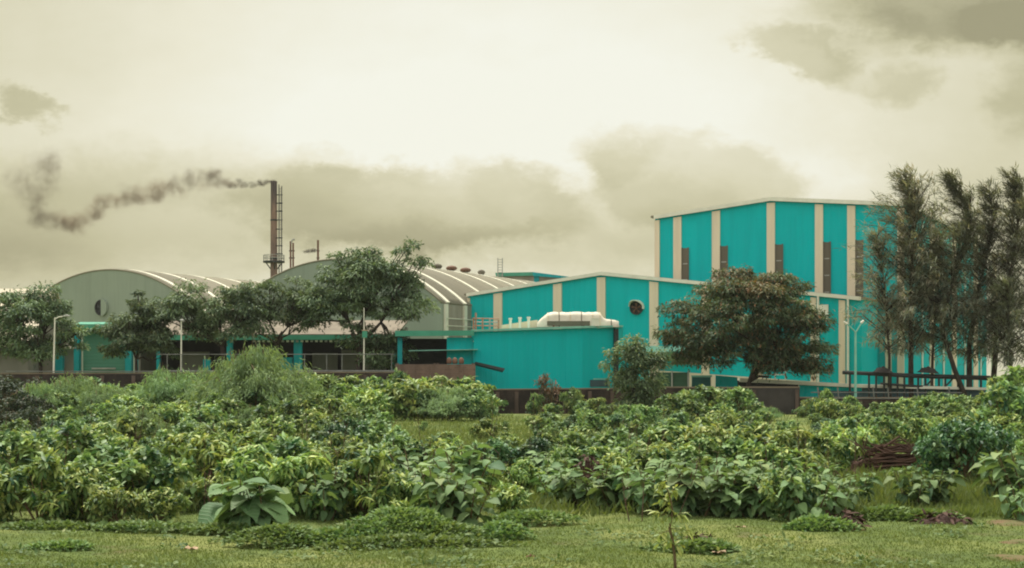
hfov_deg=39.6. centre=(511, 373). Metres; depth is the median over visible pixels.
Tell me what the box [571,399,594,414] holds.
round leaf bush
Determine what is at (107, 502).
leafy bush
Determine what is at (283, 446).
round leaf bush
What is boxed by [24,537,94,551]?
creeper mound
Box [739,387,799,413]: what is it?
boundary wall
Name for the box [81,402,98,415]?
round leaf bush
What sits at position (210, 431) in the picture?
leafy bush
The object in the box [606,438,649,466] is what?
round leaf bush
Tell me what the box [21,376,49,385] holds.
dark bush
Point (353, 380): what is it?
leafy bush
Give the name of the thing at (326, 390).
round leaf bush
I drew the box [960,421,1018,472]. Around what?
rounded bush
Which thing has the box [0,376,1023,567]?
ground
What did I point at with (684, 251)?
louvre window
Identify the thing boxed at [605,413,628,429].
rounded bush
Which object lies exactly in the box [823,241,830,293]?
louvre window
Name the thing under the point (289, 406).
round leaf bush
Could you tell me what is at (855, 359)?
lamp post
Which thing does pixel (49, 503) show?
leafy bush
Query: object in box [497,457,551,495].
leafy bush
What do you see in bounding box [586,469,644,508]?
broad leaf sapling
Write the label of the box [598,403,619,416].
round leaf bush
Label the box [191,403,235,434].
round leaf bush
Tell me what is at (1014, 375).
round leaf bush
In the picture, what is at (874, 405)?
round leaf bush
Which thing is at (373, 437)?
round leaf bush
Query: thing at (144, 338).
shade tree
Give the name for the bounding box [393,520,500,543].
creeper mound
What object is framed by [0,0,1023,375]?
sky
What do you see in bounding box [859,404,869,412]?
leafy bush
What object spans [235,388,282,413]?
round leaf bush
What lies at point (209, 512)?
broad leaf sapling
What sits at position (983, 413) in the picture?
round leaf bush
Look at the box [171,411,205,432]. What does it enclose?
round leaf bush
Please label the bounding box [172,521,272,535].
creeper mound
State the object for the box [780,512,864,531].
creeper mound
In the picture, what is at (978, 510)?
tall grass
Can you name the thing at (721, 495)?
broad leaf sapling
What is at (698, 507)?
broad leaf sapling
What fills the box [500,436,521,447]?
leafy bush
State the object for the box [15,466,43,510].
leafy bush
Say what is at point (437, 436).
round leaf bush
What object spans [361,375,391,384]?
round leaf bush
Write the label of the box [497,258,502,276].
roof ladder
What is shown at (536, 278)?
door
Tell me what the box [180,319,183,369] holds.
lamp post
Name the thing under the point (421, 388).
leafy bush
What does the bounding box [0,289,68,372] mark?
workshop
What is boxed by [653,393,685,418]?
round leaf bush
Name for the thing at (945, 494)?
broad leaf sapling
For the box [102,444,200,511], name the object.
round leaf bush
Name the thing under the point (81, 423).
round leaf bush
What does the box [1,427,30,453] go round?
leafy bush
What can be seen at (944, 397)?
round leaf bush
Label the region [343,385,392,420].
leafy bush
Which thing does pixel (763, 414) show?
leafy bush
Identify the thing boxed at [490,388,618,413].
boundary wall
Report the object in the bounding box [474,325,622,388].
flat roofed block
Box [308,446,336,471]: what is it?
leafy bush
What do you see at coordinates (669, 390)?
boundary wall
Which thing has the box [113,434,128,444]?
leafy bush
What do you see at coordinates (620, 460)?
leafy bush
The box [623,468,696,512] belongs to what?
broad leaf sapling
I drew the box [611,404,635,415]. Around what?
round leaf bush
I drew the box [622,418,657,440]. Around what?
round leaf bush
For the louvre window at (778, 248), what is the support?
in the factory hall
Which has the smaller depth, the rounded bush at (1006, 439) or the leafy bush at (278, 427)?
the rounded bush at (1006, 439)
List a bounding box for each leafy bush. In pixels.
[0,434,29,466]
[0,451,85,521]
[0,464,17,520]
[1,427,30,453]
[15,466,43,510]
[24,457,125,520]
[25,430,41,438]
[74,420,135,460]
[81,484,141,522]
[106,394,142,414]
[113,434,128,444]
[116,401,158,418]
[121,447,154,469]
[133,485,191,523]
[147,403,166,418]
[150,429,207,478]
[154,401,198,428]
[165,398,197,424]
[169,421,219,458]
[172,429,248,497]
[181,475,217,509]
[210,441,290,501]
[213,427,298,486]
[217,419,256,440]
[250,414,296,439]
[266,451,350,519]
[288,408,330,438]
[293,372,341,384]
[295,390,328,411]
[303,395,361,422]
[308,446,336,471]
[314,432,367,452]
[328,444,421,516]
[329,442,386,508]
[340,373,383,394]
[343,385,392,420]
[354,381,383,413]
[379,376,438,419]
[383,478,432,520]
[425,373,465,416]
[425,435,469,471]
[451,382,497,417]
[454,376,500,414]
[465,417,505,439]
[486,480,532,521]
[493,430,516,439]
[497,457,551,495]
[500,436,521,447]
[541,432,565,446]
[557,423,601,445]
[577,442,621,467]
[585,397,607,415]
[593,450,648,476]
[619,440,699,475]
[636,421,689,452]
[668,389,700,414]
[673,433,738,470]
[677,419,738,445]
[685,414,727,431]
[701,408,741,434]
[722,419,776,455]
[738,440,805,471]
[752,410,773,424]
[764,427,828,458]
[769,445,829,479]
[785,426,807,438]
[793,428,822,449]
[797,431,854,478]
[813,397,843,419]
[821,419,849,430]
[831,426,880,467]
[836,405,861,419]
[838,403,862,416]
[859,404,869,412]
[893,397,914,407]
[896,415,938,444]
[898,398,917,420]
[927,416,951,425]
[940,412,978,428]
[976,375,1002,397]
[985,412,1023,435]
[1010,439,1023,459]
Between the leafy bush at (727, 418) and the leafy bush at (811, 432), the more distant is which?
the leafy bush at (727, 418)
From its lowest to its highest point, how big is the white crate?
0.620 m
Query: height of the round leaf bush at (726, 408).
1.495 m
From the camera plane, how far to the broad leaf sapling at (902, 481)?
31.18 m
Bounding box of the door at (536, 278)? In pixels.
[534,276,538,281]
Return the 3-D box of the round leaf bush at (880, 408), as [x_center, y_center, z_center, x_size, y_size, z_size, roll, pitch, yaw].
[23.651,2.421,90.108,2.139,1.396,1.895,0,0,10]
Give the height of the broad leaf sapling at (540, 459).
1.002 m
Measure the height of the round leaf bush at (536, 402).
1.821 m
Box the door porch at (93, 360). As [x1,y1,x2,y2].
[42,322,132,372]
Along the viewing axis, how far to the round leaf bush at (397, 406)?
88.91 m
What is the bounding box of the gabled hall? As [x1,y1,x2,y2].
[464,272,877,386]
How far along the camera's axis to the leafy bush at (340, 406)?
72.72 m
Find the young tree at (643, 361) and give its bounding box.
[598,333,675,409]
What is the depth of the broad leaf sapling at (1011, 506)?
28.71 m
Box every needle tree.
[833,162,987,396]
[840,220,928,396]
[871,165,998,395]
[884,228,975,385]
[916,174,1023,386]
[936,162,1023,378]
[948,273,1023,370]
[967,190,1023,365]
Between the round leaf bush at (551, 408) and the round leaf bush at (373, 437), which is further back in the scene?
the round leaf bush at (551, 408)
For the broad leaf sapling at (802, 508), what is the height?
1.145 m
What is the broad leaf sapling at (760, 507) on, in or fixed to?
on the ground at (542, 552)
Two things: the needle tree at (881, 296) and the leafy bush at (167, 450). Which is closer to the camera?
the leafy bush at (167, 450)
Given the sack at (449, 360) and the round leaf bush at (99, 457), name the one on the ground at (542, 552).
the round leaf bush at (99, 457)
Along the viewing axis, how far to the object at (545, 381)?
102.82 m
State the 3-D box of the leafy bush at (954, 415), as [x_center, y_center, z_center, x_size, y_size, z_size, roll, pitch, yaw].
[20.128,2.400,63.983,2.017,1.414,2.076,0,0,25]
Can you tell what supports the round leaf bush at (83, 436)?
on the ground at (542, 552)
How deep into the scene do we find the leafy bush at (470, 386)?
95.83 m
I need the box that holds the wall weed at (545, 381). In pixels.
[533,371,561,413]
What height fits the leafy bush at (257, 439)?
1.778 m
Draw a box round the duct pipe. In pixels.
[537,312,618,327]
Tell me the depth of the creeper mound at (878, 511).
28.96 m
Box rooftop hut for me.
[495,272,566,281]
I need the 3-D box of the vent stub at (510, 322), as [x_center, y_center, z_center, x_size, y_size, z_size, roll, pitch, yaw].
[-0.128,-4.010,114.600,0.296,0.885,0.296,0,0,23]
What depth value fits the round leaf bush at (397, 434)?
42.62 m
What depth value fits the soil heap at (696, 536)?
24.34 m
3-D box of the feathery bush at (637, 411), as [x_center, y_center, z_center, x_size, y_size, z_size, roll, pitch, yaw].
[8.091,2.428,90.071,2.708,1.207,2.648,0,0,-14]
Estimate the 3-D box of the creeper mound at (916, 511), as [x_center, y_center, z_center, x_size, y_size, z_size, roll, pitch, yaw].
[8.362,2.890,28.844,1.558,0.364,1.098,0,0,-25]
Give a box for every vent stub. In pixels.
[509,318,511,327]
[527,317,530,327]
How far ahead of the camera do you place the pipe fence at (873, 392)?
102.57 m
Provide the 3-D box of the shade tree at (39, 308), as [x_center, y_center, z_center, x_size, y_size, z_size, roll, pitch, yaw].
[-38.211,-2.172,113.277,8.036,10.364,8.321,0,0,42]
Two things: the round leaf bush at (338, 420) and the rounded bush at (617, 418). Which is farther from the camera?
the rounded bush at (617, 418)
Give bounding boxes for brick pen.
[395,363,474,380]
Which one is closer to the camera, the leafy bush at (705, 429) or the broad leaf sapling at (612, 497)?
the broad leaf sapling at (612, 497)
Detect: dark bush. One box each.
[0,373,57,422]
[0,394,57,427]
[0,408,42,430]
[0,410,16,427]
[16,380,39,389]
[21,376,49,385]
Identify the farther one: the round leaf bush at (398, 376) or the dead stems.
the round leaf bush at (398, 376)
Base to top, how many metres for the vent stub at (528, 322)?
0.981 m
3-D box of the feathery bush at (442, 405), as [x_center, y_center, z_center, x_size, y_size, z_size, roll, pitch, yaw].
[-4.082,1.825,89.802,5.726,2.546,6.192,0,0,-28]
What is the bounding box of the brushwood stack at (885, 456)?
[841,431,924,472]
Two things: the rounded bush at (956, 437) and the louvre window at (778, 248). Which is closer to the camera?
the rounded bush at (956, 437)
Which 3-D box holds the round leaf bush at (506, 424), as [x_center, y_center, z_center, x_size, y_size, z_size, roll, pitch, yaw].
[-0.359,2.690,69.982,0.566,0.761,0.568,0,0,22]
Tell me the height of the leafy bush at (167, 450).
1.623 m
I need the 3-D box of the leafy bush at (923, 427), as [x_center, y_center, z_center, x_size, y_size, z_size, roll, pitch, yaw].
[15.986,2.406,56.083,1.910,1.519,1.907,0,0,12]
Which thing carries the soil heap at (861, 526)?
on the ground at (542, 552)
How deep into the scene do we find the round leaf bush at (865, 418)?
63.62 m
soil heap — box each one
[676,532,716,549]
[823,507,867,523]
[847,523,871,530]
[909,507,974,524]
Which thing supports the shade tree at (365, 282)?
on the ground at (542, 552)
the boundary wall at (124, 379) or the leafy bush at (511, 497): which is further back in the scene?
the boundary wall at (124, 379)
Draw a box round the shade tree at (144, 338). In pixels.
[92,289,189,370]
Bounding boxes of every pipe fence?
[4,354,394,371]
[811,387,961,398]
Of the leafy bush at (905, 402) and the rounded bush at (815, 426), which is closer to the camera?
the rounded bush at (815, 426)
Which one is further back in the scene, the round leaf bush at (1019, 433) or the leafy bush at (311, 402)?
the leafy bush at (311, 402)
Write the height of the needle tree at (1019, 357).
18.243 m
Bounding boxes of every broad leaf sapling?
[198,477,295,533]
[221,483,293,525]
[289,470,353,521]
[382,448,446,477]
[406,464,486,521]
[410,464,482,506]
[417,444,505,493]
[419,474,500,526]
[516,450,564,470]
[528,467,575,501]
[547,467,594,505]
[550,459,609,477]
[569,466,632,505]
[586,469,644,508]
[603,466,659,510]
[620,459,680,481]
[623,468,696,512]
[633,469,705,516]
[664,462,732,517]
[674,454,751,480]
[696,468,752,516]
[704,472,765,517]
[705,456,771,482]
[718,473,772,517]
[740,477,789,519]
[748,460,804,508]
[773,473,847,520]
[783,463,842,491]
[804,475,865,515]
[811,463,851,488]
[823,474,858,513]
[845,472,883,501]
[883,466,945,506]
[909,468,966,503]
[968,452,1023,498]
[977,449,1023,501]
[992,487,1023,520]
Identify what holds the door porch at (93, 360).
on the ground at (542, 552)
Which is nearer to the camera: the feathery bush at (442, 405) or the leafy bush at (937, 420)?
the leafy bush at (937, 420)
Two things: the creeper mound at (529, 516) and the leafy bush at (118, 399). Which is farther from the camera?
the leafy bush at (118, 399)
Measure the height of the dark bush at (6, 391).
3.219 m
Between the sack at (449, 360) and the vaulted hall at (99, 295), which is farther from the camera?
the vaulted hall at (99, 295)
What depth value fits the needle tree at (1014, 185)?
112.73 m
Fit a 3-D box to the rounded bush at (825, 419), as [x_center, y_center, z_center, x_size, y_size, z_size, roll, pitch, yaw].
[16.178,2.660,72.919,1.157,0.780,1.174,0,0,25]
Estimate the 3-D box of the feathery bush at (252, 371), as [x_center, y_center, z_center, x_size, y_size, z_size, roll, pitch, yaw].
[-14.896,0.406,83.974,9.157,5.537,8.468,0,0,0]
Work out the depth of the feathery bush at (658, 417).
81.71 m
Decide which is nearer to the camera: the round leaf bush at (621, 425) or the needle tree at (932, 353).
the round leaf bush at (621, 425)
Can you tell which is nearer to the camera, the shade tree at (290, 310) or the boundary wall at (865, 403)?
the boundary wall at (865, 403)
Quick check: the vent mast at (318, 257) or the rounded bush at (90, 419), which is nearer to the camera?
the rounded bush at (90, 419)
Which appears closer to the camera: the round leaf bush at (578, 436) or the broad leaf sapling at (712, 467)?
the broad leaf sapling at (712, 467)
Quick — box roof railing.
[473,313,498,331]
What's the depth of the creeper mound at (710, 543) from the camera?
23.80 m
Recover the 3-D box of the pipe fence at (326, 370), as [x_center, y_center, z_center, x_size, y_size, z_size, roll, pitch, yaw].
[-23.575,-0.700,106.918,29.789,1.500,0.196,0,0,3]
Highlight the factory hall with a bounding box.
[651,197,996,387]
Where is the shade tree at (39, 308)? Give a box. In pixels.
[0,280,98,372]
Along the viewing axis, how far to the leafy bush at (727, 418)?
63.43 m
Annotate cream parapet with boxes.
[502,320,536,330]
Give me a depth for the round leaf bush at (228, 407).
72.90 m
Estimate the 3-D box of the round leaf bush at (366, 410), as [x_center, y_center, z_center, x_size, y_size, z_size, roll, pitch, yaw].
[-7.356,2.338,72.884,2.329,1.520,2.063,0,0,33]
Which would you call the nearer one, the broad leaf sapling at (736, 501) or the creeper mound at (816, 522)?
the creeper mound at (816, 522)
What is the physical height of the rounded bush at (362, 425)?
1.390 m
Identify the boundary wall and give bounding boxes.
[0,372,395,388]
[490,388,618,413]
[619,386,734,402]
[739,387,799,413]
[800,397,966,411]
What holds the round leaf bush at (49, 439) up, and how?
on the ground at (542, 552)
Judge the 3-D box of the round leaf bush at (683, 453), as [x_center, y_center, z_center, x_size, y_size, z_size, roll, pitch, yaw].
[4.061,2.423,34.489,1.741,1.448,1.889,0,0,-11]
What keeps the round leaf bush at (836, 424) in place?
on the ground at (542, 552)
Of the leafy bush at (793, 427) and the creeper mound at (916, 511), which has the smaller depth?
the creeper mound at (916, 511)
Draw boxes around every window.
[671,354,699,363]
[681,247,688,279]
[720,245,727,282]
[775,244,782,273]
[819,305,827,318]
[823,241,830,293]
[855,239,862,296]
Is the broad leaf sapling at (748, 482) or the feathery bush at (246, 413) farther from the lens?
the feathery bush at (246, 413)
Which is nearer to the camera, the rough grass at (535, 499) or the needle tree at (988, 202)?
the rough grass at (535, 499)
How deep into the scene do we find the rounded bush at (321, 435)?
48.62 m
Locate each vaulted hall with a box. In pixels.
[49,268,260,372]
[238,258,533,341]
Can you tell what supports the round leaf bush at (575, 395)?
on the ground at (542, 552)
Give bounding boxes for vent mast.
[289,238,294,267]
[292,243,294,266]
[316,240,319,259]
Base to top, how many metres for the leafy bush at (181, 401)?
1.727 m
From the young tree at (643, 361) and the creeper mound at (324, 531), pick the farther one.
the young tree at (643, 361)
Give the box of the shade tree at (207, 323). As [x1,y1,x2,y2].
[135,278,283,367]
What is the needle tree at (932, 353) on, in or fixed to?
on the ground at (542, 552)
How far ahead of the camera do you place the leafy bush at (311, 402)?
81.69 m
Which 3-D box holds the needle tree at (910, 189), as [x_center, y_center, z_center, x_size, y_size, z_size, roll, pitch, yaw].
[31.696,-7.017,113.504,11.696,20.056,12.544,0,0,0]
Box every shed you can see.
[138,320,407,373]
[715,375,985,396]
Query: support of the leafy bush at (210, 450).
on the ground at (542, 552)
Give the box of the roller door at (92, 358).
[83,332,128,372]
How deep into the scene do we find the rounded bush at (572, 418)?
72.82 m
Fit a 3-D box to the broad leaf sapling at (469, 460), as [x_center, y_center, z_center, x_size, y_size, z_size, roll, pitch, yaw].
[-1.176,2.430,34.470,2.106,1.400,2.022,0,0,1]
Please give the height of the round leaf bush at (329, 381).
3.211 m
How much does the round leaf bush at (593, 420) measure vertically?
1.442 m
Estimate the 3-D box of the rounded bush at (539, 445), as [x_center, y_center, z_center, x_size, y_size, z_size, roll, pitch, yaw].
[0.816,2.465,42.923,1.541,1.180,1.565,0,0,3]
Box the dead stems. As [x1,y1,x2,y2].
[2,393,1023,522]
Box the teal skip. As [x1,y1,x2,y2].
[691,375,711,386]
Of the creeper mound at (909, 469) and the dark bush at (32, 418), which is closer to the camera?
the creeper mound at (909, 469)
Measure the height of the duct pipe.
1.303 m
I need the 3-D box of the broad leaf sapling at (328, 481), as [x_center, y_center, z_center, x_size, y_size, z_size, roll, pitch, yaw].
[-3.753,2.540,29.095,1.154,1.149,1.202,0,0,-41]
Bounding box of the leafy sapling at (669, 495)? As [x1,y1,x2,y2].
[643,481,694,567]
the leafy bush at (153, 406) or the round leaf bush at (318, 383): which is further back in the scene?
the round leaf bush at (318, 383)
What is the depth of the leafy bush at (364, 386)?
89.53 m
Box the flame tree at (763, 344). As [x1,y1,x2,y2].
[652,263,839,386]
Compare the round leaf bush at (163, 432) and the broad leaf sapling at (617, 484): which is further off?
the round leaf bush at (163, 432)
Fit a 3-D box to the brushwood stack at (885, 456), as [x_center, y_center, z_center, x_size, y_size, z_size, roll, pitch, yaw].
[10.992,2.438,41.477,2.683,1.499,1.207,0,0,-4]
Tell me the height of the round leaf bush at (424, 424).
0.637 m
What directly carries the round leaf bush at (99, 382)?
on the ground at (542, 552)
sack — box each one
[447,357,451,363]
[452,357,457,363]
[459,357,463,363]
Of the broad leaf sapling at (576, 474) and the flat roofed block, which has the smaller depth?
the broad leaf sapling at (576, 474)
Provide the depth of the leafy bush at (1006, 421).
55.87 m
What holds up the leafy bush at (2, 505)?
on the ground at (542, 552)
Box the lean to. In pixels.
[395,330,477,363]
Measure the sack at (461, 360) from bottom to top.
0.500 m
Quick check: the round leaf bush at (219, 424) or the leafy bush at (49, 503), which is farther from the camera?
the round leaf bush at (219, 424)
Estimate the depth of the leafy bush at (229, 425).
48.90 m
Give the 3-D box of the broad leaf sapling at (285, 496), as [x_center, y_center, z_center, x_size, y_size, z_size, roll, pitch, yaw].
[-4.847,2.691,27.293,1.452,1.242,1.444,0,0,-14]
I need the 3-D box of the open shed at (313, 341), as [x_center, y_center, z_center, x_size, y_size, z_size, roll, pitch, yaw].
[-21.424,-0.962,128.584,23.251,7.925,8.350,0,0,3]
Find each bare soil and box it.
[984,520,1023,525]
[987,554,1023,560]
[1000,539,1023,543]
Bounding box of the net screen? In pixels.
[655,371,688,386]
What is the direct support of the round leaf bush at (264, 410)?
on the ground at (542, 552)
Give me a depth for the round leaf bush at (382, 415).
63.85 m
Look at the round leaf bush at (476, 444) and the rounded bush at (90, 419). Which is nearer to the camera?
the round leaf bush at (476, 444)
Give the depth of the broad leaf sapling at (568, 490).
32.01 m
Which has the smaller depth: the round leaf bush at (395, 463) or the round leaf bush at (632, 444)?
the round leaf bush at (395, 463)
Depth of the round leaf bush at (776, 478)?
28.71 m
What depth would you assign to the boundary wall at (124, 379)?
107.21 m
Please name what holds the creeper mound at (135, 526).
on the ground at (542, 552)
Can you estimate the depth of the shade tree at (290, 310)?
115.42 m
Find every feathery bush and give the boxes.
[11,377,85,423]
[27,368,125,417]
[70,380,150,416]
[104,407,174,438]
[127,362,206,407]
[169,347,279,408]
[185,333,334,410]
[231,405,264,425]
[401,384,494,420]
[623,402,659,416]
[647,415,666,425]
[754,405,784,420]
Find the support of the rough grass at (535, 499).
on the ground at (542, 552)
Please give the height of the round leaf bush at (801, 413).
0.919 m
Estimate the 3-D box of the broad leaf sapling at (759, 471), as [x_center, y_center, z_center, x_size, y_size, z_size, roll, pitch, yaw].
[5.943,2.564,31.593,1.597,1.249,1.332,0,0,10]
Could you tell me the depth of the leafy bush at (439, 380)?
95.34 m
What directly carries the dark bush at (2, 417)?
on the ground at (542, 552)
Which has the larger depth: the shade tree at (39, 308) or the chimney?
the chimney
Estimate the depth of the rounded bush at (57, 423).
55.66 m
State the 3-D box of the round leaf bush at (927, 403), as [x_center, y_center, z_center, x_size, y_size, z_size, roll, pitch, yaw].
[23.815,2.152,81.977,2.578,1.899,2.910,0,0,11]
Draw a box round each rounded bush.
[36,419,63,441]
[81,413,111,425]
[309,422,362,446]
[336,416,371,437]
[388,466,437,507]
[486,436,524,468]
[515,436,557,460]
[558,414,580,429]
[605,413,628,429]
[655,412,691,426]
[732,421,755,432]
[810,420,827,430]
[817,418,832,425]
[911,430,973,474]
[916,416,1000,480]
[927,421,978,457]
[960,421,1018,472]
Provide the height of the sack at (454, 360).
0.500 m
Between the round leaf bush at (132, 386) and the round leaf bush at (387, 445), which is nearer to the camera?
the round leaf bush at (387, 445)
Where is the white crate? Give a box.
[591,318,599,325]
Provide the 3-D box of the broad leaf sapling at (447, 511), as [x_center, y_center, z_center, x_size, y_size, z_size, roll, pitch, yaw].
[-0.814,2.577,27.686,1.701,1.197,1.419,0,0,28]
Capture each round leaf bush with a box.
[0,417,45,440]
[0,428,59,480]
[40,390,82,413]
[40,405,79,428]
[40,418,87,447]
[40,427,75,454]
[48,440,142,510]
[50,419,120,467]
[80,376,120,388]
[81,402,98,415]
[90,402,126,427]
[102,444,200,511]
[113,411,157,443]
[123,436,165,463]
[124,382,144,392]
[147,393,168,404]
[154,428,176,459]
[163,385,196,410]
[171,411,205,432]
[171,416,198,435]
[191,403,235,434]
[192,392,222,412]
[195,420,227,436]
[204,397,249,418]
[215,420,235,436]
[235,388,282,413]
[240,404,291,429]
[254,431,327,507]
[255,391,308,414]
[274,398,304,426]
[299,377,331,391]
[299,418,334,439]
[300,379,325,404]
[315,373,338,392]
[325,382,355,402]
[327,409,365,434]
[354,404,379,421]
[354,418,391,451]
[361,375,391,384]
[364,411,398,437]
[366,382,414,420]
[373,425,426,462]
[378,440,419,470]
[383,367,409,383]
[383,461,400,475]
[418,421,427,430]
[423,430,468,467]
[429,375,466,414]
[449,386,497,420]
[461,440,508,476]
[489,394,508,414]
[498,420,509,432]
[522,410,566,437]
[525,392,544,414]
[533,419,565,445]
[538,444,600,481]
[542,403,563,415]
[545,430,610,461]
[558,387,584,414]
[569,410,610,433]
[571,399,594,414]
[574,407,594,416]
[593,425,641,454]
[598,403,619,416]
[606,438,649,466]
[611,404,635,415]
[619,421,646,436]
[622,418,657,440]
[623,404,663,430]
[645,443,708,476]
[652,398,670,406]
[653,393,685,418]
[656,417,684,428]
[669,411,691,426]
[674,398,712,422]
[676,384,727,419]
[701,434,763,474]
[703,403,735,415]
[712,386,757,414]
[715,387,742,407]
[726,396,762,412]
[730,385,765,412]
[732,409,761,422]
[757,465,824,520]
[775,419,806,432]
[791,406,809,417]
[801,397,817,413]
[807,388,837,416]
[807,413,823,424]
[821,415,881,457]
[839,395,860,405]
[850,412,882,434]
[866,402,886,416]
[869,401,901,419]
[873,415,912,445]
[874,407,904,422]
[902,395,943,418]
[902,409,928,428]
[913,391,942,400]
[923,392,955,404]
[930,402,962,418]
[946,394,971,407]
[951,403,972,418]
[961,395,983,415]
[970,378,1023,423]
[971,365,1023,414]
[995,422,1023,459]
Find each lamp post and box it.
[53,314,69,372]
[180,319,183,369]
[362,319,367,369]
[843,320,863,396]
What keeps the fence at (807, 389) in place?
on the ground at (542, 552)
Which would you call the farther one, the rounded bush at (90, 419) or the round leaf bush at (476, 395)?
the round leaf bush at (476, 395)
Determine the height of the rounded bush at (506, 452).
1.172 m
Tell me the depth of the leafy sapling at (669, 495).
20.98 m
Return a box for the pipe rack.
[842,366,990,396]
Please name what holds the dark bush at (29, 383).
on the ground at (542, 552)
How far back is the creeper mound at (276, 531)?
24.71 m
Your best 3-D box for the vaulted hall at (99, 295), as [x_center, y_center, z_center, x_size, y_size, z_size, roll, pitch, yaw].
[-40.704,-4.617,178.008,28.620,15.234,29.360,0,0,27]
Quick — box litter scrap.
[184,546,198,549]
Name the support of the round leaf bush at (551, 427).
on the ground at (542, 552)
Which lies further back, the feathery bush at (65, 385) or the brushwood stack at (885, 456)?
the feathery bush at (65, 385)
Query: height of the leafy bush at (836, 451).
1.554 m
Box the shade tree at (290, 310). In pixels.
[235,275,332,350]
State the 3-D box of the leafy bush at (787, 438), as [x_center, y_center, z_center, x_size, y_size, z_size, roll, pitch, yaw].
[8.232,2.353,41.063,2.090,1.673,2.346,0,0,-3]
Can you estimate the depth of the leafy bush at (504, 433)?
55.88 m
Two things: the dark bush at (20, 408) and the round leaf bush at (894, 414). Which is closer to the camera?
the dark bush at (20, 408)
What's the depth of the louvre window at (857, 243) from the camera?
138.23 m
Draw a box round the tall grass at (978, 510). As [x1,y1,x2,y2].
[387,415,1019,519]
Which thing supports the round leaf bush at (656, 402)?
on the ground at (542, 552)
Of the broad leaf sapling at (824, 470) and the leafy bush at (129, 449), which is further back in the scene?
the leafy bush at (129, 449)
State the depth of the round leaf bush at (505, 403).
101.34 m
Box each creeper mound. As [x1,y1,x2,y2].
[0,518,116,530]
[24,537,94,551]
[84,518,197,533]
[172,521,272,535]
[220,521,325,548]
[280,525,395,545]
[312,529,526,550]
[326,504,469,543]
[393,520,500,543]
[475,519,536,541]
[481,506,588,527]
[638,536,741,554]
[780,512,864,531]
[852,502,915,521]
[872,465,927,478]
[884,507,965,521]
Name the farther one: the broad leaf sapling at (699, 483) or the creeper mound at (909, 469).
the creeper mound at (909, 469)
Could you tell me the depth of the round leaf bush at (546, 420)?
63.76 m
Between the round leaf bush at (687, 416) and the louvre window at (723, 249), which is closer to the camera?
the round leaf bush at (687, 416)
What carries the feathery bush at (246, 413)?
on the ground at (542, 552)
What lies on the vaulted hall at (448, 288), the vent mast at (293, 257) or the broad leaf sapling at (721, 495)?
the vent mast at (293, 257)
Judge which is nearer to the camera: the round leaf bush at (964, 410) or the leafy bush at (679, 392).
the round leaf bush at (964, 410)
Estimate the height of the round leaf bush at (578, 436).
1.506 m
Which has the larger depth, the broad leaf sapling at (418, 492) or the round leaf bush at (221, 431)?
the round leaf bush at (221, 431)
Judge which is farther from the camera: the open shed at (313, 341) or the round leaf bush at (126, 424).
the open shed at (313, 341)
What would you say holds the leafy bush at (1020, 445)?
on the ground at (542, 552)
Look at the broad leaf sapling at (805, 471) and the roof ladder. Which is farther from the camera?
the roof ladder
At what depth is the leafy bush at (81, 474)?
28.51 m
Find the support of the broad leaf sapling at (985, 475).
on the ground at (542, 552)
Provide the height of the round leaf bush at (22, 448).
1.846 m
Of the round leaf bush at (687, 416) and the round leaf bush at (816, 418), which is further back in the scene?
the round leaf bush at (816, 418)
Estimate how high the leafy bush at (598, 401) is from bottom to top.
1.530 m
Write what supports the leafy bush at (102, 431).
on the ground at (542, 552)
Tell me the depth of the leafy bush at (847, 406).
89.80 m
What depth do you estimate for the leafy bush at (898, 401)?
95.76 m
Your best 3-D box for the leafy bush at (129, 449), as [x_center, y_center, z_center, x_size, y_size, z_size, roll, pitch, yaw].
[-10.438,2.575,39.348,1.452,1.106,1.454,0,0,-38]
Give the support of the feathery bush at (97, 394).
on the ground at (542, 552)
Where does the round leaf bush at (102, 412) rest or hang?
on the ground at (542, 552)
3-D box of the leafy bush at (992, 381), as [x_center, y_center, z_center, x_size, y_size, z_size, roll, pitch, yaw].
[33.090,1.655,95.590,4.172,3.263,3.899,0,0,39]
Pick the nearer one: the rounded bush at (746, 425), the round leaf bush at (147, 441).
the round leaf bush at (147, 441)
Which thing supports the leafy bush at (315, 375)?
on the ground at (542, 552)
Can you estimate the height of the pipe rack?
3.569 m
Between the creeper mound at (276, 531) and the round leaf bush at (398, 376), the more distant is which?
the round leaf bush at (398, 376)
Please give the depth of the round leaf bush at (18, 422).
55.78 m
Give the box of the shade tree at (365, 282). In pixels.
[294,236,441,369]
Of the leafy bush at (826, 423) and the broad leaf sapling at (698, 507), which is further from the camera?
the leafy bush at (826, 423)
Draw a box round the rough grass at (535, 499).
[11,412,1023,516]
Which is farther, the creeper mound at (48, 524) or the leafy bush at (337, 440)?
the leafy bush at (337, 440)
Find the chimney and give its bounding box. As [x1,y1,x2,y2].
[263,181,284,276]
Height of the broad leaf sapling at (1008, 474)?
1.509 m

